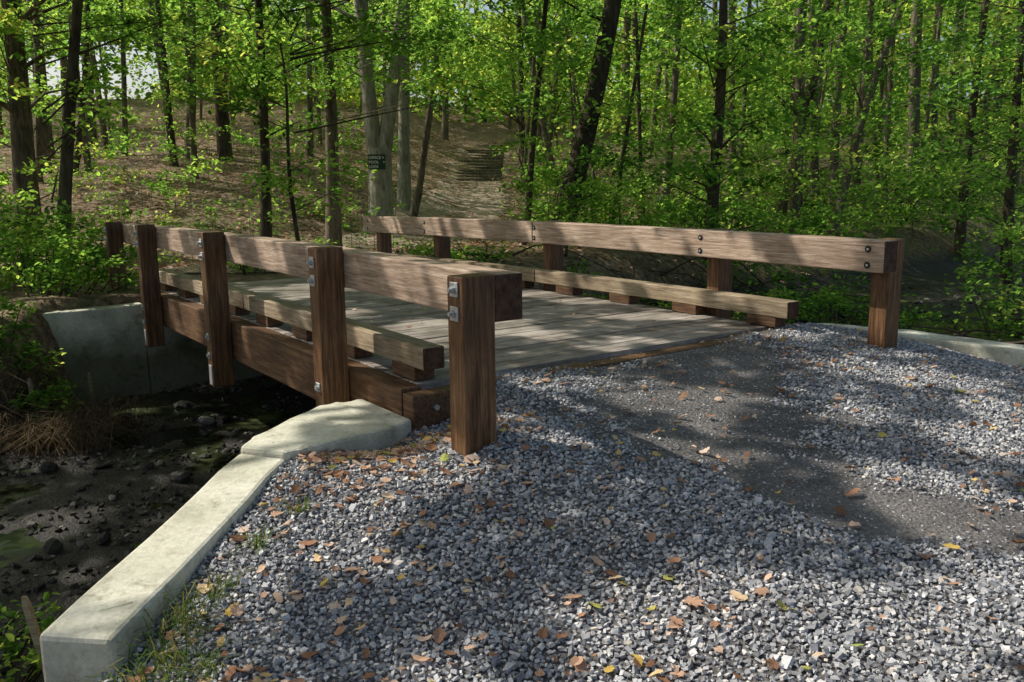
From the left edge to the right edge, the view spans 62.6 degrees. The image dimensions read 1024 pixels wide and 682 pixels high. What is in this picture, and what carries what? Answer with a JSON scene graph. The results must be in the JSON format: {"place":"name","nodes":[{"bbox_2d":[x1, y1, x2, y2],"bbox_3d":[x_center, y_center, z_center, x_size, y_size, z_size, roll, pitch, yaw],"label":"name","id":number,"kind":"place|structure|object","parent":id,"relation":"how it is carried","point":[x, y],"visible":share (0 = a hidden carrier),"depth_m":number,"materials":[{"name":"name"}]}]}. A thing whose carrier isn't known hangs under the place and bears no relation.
{"place":"outdoors","nodes":[
{"label":"outdoors","id":0,"kind":"place"},
{"bbox_2d":[42,302,150,402],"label":"concrete wing wall","id":1,"kind":"structure","parent":0,"point":[113,336],"depth_m":10.19,"materials":[{"name":"grey concrete"}]},
{"bbox_2d":[127,148,509,273],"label":"dirt path","id":2,"kind":"structure","parent":0,"point":[487,205],"depth_m":28.57,"materials":[{"name":"brown soil"}]},
{"bbox_2d":[241,399,410,461],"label":"concrete wing wall","id":3,"kind":"structure","parent":0,"point":[359,424],"depth_m":4.75,"materials":[{"name":"grey concrete"}]},
{"bbox_2d":[0,97,1023,681],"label":"ground","id":4,"kind":"structure","parent":0,"point":[924,263],"depth_m":20.22,"materials":[{"name":"brown soil"}]},
{"bbox_2d":[0,591,62,681],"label":"creekside weeds","id":5,"kind":"object","parent":4,"relation":"on","point":[34,658],"visible":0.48,"depth_m":4.34,"materials":[{"name":"green plant"}]},
{"bbox_2d":[21,596,43,675],"bbox_3d":[-2.275,1.552,4.101,0.160,0.654,0.036,1,10,8],"label":"wooden stake","id":6,"kind":"object","parent":4,"relation":"on","point":[31,620],"visible":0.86,"depth_m":4.06,"materials":[{"name":"brown wood"}]},
{"bbox_2d":[27,378,37,413],"bbox_3d":[-4.970,0.664,8.766,0.107,0.557,0.047,4,11,25],"label":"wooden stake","id":7,"kind":"object","parent":4,"relation":"on","point":[30,381],"visible":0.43,"depth_m":8.73,"materials":[{"name":"brown wood"}]},
{"bbox_2d":[0,295,81,426],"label":"bank shrub","id":8,"kind":"object","parent":4,"relation":"on","point":[27,347],"visible":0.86,"depth_m":9.00,"materials":[{"name":"green plant"}]},
{"bbox_2d":[0,0,121,183],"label":"beech tree","id":9,"kind":"object","parent":4,"relation":"on","point":[38,139],"visible":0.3,"depth_m":22.94,"materials":[{"name":"green plant"}]},
{"bbox_2d":[0,183,127,292],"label":"spicebush shrub","id":10,"kind":"object","parent":4,"relation":"on","point":[21,229],"visible":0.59,"depth_m":12.28,"materials":[{"name":"green plant"}]},
{"bbox_2d":[0,200,138,288],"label":"spicebush shrub","id":11,"kind":"object","parent":4,"relation":"on","point":[89,232],"visible":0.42,"depth_m":11.61,"materials":[{"name":"green plant"}]},
{"bbox_2d":[0,234,139,300],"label":"bank shrub","id":12,"kind":"object","parent":4,"relation":"on","point":[73,277],"visible":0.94,"depth_m":10.44,"materials":[{"name":"green plant"}]},
{"bbox_2d":[0,0,143,240],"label":"maple tree","id":13,"kind":"object","parent":4,"relation":"on","point":[19,106],"visible":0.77,"depth_m":17.41,"materials":[{"name":"green plant"}]},
{"bbox_2d":[0,0,146,172],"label":"beech tree","id":14,"kind":"object","parent":4,"relation":"on","point":[84,68],"visible":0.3,"depth_m":24.99,"materials":[{"name":"green plant"}]},
{"bbox_2d":[39,0,127,155],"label":"beech tree","id":15,"kind":"object","parent":4,"relation":"on","point":[124,87],"visible":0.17,"depth_m":28.63,"materials":[{"name":"green plant"}]},
{"bbox_2d":[87,372,94,406],"bbox_3d":[-4.856,0.646,9.766,0.062,0.576,0.035,-1,10,0],"label":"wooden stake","id":16,"kind":"object","parent":4,"relation":"on","point":[91,387],"visible":0.6,"depth_m":9.73,"materials":[{"name":"brown wood"}]},
{"bbox_2d":[0,342,202,465],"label":"dead grass","id":17,"kind":"structure","parent":4,"relation":"on","point":[76,426],"depth_m":8.28,"materials":[{"name":"plant"}]},
{"bbox_2d":[0,0,208,273],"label":"maple tree","id":18,"kind":"object","parent":4,"relation":"on","point":[68,137],"visible":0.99,"depth_m":13.10,"materials":[{"name":"green plant"}]},
{"bbox_2d":[0,375,314,659],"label":"creek gravel","id":19,"kind":"structure","parent":4,"relation":"on","point":[125,537],"depth_m":6.65,"materials":[{"name":"stone"}]},
{"bbox_2d":[40,454,284,681],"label":"concrete wing wall","id":20,"kind":"structure","parent":4,"relation":"on","point":[82,636],"depth_m":3.36,"materials":[{"name":"grey concrete"}]},
{"bbox_2d":[83,0,242,166],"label":"oak tree","id":21,"kind":"object","parent":4,"relation":"on","point":[171,134],"visible":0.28,"depth_m":26.96,"materials":[{"name":"green plant"}]},
{"bbox_2d":[0,102,409,263],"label":"hillside seedlings","id":22,"kind":"object","parent":4,"relation":"on","point":[126,208],"visible":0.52,"depth_m":22.53,"materials":[{"name":"green plant"}]},
{"bbox_2d":[147,326,264,393],"bbox_3d":[-2.985,0.125,11.925,4.167,1.345,0.507,-8,13,-35],"label":"concrete abutment","id":23,"kind":"object","parent":4,"relation":"on","point":[177,360],"visible":0.01,"depth_m":10.72,"materials":[{"name":"grey concrete"}]},
{"bbox_2d":[129,0,300,178],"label":"beech tree","id":24,"kind":"object","parent":4,"relation":"on","point":[193,144],"visible":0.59,"depth_m":24.56,"materials":[{"name":"green plant"}]},
{"bbox_2d":[104,0,369,237],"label":"oak tree","id":25,"kind":"object","parent":4,"relation":"on","point":[266,201],"visible":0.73,"depth_m":17.09,"materials":[{"name":"green plant"}]},
{"bbox_2d":[209,0,275,160],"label":"oak tree","id":26,"kind":"object","parent":4,"relation":"on","point":[224,147],"visible":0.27,"depth_m":28.85,"materials":[{"name":"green plant"}]},
{"bbox_2d":[226,262,282,274],"bbox_3d":[-4.043,-1.240,12.944,1.174,0.640,1.183,3,11,19],"label":"bank shrub","id":27,"kind":"object","parent":4,"relation":"on","point":[244,267],"visible":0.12,"depth_m":12.90,"materials":[{"name":"green plant"}]},
{"bbox_2d":[148,0,482,240],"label":"maple sapling","id":28,"kind":"object","parent":4,"relation":"on","point":[440,35],"visible":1,"depth_m":14.54,"materials":[{"name":"green plant"}]},
{"bbox_2d":[305,0,339,156],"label":"beech tree","id":29,"kind":"object","parent":4,"relation":"on","point":[309,106],"visible":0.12,"depth_m":30.80,"materials":[{"name":"brown plant"}]},
{"bbox_2d":[206,0,456,246],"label":"maple tree","id":30,"kind":"object","parent":4,"relation":"on","point":[333,227],"visible":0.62,"depth_m":19.34,"materials":[{"name":"green plant"}]},
{"bbox_2d":[263,0,480,215],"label":"forked maple tree","id":31,"kind":"object","parent":4,"relation":"on","point":[379,138],"visible":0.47,"depth_m":23.08,"materials":[{"name":"grey plant"}]},
{"bbox_2d":[368,154,385,168],"bbox_3d":[-3.706,-4.906,23.084,0.480,0.400,0.030,-1,10,0],"label":"trail sign","id":32,"kind":"object","parent":31,"relation":"attached to","point":[376,161],"visible":1,"depth_m":23.07,"materials":[{"name":"green metal"}]},
{"bbox_2d":[286,0,497,210],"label":"oak tree","id":33,"kind":"object","parent":4,"relation":"on","point":[403,181],"visible":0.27,"depth_m":26.19,"materials":[{"name":"grey plant"}]},
{"bbox_2d":[340,0,509,216],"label":"beech tree","id":34,"kind":"object","parent":4,"relation":"on","point":[415,203],"visible":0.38,"depth_m":25.02,"materials":[{"name":"green plant"}]},
{"bbox_2d":[0,111,851,279],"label":"leaf litter","id":35,"kind":"object","parent":4,"relation":"on","point":[406,248],"visible":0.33,"depth_m":25.50,"materials":[{"name":"brown plant"}]},
{"bbox_2d":[411,0,484,139],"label":"oak tree","id":36,"kind":"object","parent":4,"relation":"on","point":[445,127],"visible":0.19,"depth_m":43.47,"materials":[{"name":"brown plant"}]},
{"bbox_2d":[392,234,512,261],"bbox_3d":[-0.926,-0.929,14.384,2.004,1.885,1.875,-9,13,-37],"label":"viburnum shrub","id":37,"kind":"object","parent":4,"relation":"on","point":[428,249],"visible":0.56,"depth_m":14.23,"materials":[{"name":"green plant"}]},
{"bbox_2d":[452,145,503,180],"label":"log steps","id":38,"kind":"structure","parent":4,"relation":"on","point":[493,173],"depth_m":37.84,"materials":[{"name":"brown wood"}]},
{"bbox_2d":[417,0,570,244],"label":"beech tree","id":39,"kind":"object","parent":4,"relation":"on","point":[500,64],"visible":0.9,"depth_m":18.07,"materials":[{"name":"green plant"}]},
{"bbox_2d":[102,215,904,456],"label":"timber bridge","id":40,"kind":"structure","parent":4,"relation":"on","point":[463,340],"depth_m":6.95,"materials":[{"name":"brown wood"}]},
{"bbox_2d":[263,285,674,331],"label":"deck leaves","id":41,"kind":"object","parent":40,"relation":"on","point":[426,309],"visible":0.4,"depth_m":7.88,"materials":[{"name":"brown plant"}]},
{"bbox_2d":[490,0,529,182],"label":"oak tree","id":42,"kind":"object","parent":4,"relation":"on","point":[522,90],"visible":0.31,"depth_m":32.88,"materials":[{"name":"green plant"}]},
{"bbox_2d":[0,0,1023,295],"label":"distant trees","id":43,"kind":"object","parent":4,"relation":"on","point":[912,116],"visible":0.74,"depth_m":25.46,"materials":[{"name":"green plant"}]},
{"bbox_2d":[0,0,1023,197],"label":"distance foliage","id":44,"kind":"object","parent":4,"relation":"on","point":[684,86],"visible":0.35,"depth_m":33.88,"materials":[{"name":"green plant"}]},
{"bbox_2d":[0,0,1023,133],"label":"background foliage","id":45,"kind":"object","parent":4,"relation":"on","point":[451,93],"visible":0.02,"depth_m":55.60,"materials":[{"name":"green plant"}]},
{"bbox_2d":[0,279,1023,674],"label":"creek stones","id":46,"kind":"object","parent":4,"relation":"on","point":[56,545],"visible":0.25,"depth_m":7.50,"materials":[{"name":"grey stone"}]},
{"bbox_2d":[532,0,629,148],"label":"oak tree","id":47,"kind":"object","parent":4,"relation":"on","point":[572,124],"visible":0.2,"depth_m":31.80,"materials":[{"name":"green plant"}]},
{"bbox_2d":[486,0,676,219],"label":"beech tree","id":48,"kind":"object","parent":4,"relation":"on","point":[624,149],"visible":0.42,"depth_m":21.41,"materials":[{"name":"green plant"}]},
{"bbox_2d":[526,0,653,244],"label":"oak tree","id":49,"kind":"object","parent":4,"relation":"on","point":[599,71],"visible":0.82,"depth_m":18.20,"materials":[{"name":"green plant"}]},
{"bbox_2d":[539,0,689,225],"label":"beech tree","id":50,"kind":"object","parent":4,"relation":"on","point":[638,84],"visible":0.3,"depth_m":24.97,"materials":[{"name":"green plant"}]},
{"bbox_2d":[563,259,739,318],"bbox_3d":[2.319,-0.803,14.795,3.464,1.364,2.079,-1,10,0],"label":"viburnum shrub","id":51,"kind":"object","parent":4,"relation":"on","point":[666,305],"visible":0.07,"depth_m":14.81,"materials":[{"name":"green plant"}]},
{"bbox_2d":[642,0,718,209],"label":"oak tree","id":52,"kind":"object","parent":4,"relation":"on","point":[674,93],"visible":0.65,"depth_m":28.92,"materials":[{"name":"green plant"}]},
{"bbox_2d":[432,239,1023,344],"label":"weeds","id":53,"kind":"object","parent":4,"relation":"on","point":[701,280],"visible":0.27,"depth_m":15.30,"materials":[{"name":"green plant"}]},
{"bbox_2d":[686,0,791,180],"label":"oak tree","id":54,"kind":"object","parent":4,"relation":"on","point":[731,108],"visible":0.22,"depth_m":34.71,"materials":[{"name":"brown plant"}]},
{"bbox_2d":[608,0,882,290],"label":"maple tree","id":55,"kind":"object","parent":4,"relation":"on","point":[715,172],"visible":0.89,"depth_m":16.31,"materials":[{"name":"green plant"}]},
{"bbox_2d":[500,141,1023,250],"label":"undergrowth","id":56,"kind":"object","parent":4,"relation":"on","point":[544,176],"visible":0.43,"depth_m":22.28,"materials":[{"name":"green plant"}]},
{"bbox_2d":[710,0,896,229],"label":"oak tree","id":57,"kind":"object","parent":4,"relation":"on","point":[784,205],"visible":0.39,"depth_m":23.11,"materials":[{"name":"green plant"}]},
{"bbox_2d":[739,0,925,236],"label":"maple tree","id":58,"kind":"object","parent":4,"relation":"on","point":[799,93],"visible":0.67,"depth_m":19.61,"materials":[{"name":"green plant"}]},
{"bbox_2d":[733,272,944,328],"bbox_3d":[5.639,-0.593,14.687,3.362,1.152,2.264,-4,11,-19],"label":"viburnum shrub","id":59,"kind":"object","parent":4,"relation":"on","point":[830,299],"visible":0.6,"depth_m":14.51,"materials":[{"name":"green plant"}]},
{"bbox_2d":[767,0,981,235],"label":"beech tree","id":60,"kind":"object","parent":4,"relation":"on","point":[883,52],"visible":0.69,"depth_m":21.08,"materials":[{"name":"green plant"}]},
{"bbox_2d":[845,0,1023,260],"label":"maple tree","id":61,"kind":"object","parent":4,"relation":"on","point":[963,192],"visible":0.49,"depth_m":23.25,"materials":[{"name":"green plant"}]},
{"bbox_2d":[880,0,1003,206],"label":"beech tree","id":62,"kind":"object","parent":4,"relation":"on","point":[890,86],"visible":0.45,"depth_m":28.31,"materials":[{"name":"green plant"}]},
{"bbox_2d":[901,0,1023,286],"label":"maple tree","id":63,"kind":"object","parent":4,"relation":"on","point":[1008,186],"visible":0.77,"depth_m":19.33,"materials":[{"name":"green plant"}]},
{"bbox_2d":[919,212,1023,338],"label":"viburnum shrub","id":64,"kind":"object","parent":4,"relation":"on","point":[999,306],"visible":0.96,"depth_m":13.84,"materials":[{"name":"green plant"}]},
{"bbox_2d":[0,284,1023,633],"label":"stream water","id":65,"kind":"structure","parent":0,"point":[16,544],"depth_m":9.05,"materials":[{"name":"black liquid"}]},
{"bbox_2d":[2,0,1021,108],"label":"sky","id":66,"kind":"structure","parent":0,"point":[51,70],"materials":[{"name":"white"}]},
{"bbox_2d":[105,327,1023,681],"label":"gravel road","id":67,"kind":"structure","parent":0,"point":[905,529],"depth_m":3.79,"materials":[{"name":"grey gravel"}]},
{"bbox_2d":[84,495,320,681],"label":"grass","id":68,"kind":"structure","parent":67,"relation":"on","point":[183,621],"depth_m":3.10,"materials":[{"name":"green plant"}]},
{"bbox_2d":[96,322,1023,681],"bbox_3d":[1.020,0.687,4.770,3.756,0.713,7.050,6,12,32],"label":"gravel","id":69,"kind":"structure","parent":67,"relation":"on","point":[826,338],"depth_m":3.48,"materials":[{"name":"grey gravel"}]},
{"bbox_2d":[127,324,1023,681],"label":"fallen leaves","id":70,"kind":"object","parent":67,"relation":"on","point":[429,442],"visible":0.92,"depth_m":3.75,"materials":[{"name":"brown plant"}]},
{"bbox_2d":[816,323,1023,366],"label":"concrete wing wall","id":71,"kind":"structure","parent":0,"point":[1008,353],"depth_m":6.99,"materials":[{"name":"grey concrete"}]}
]}

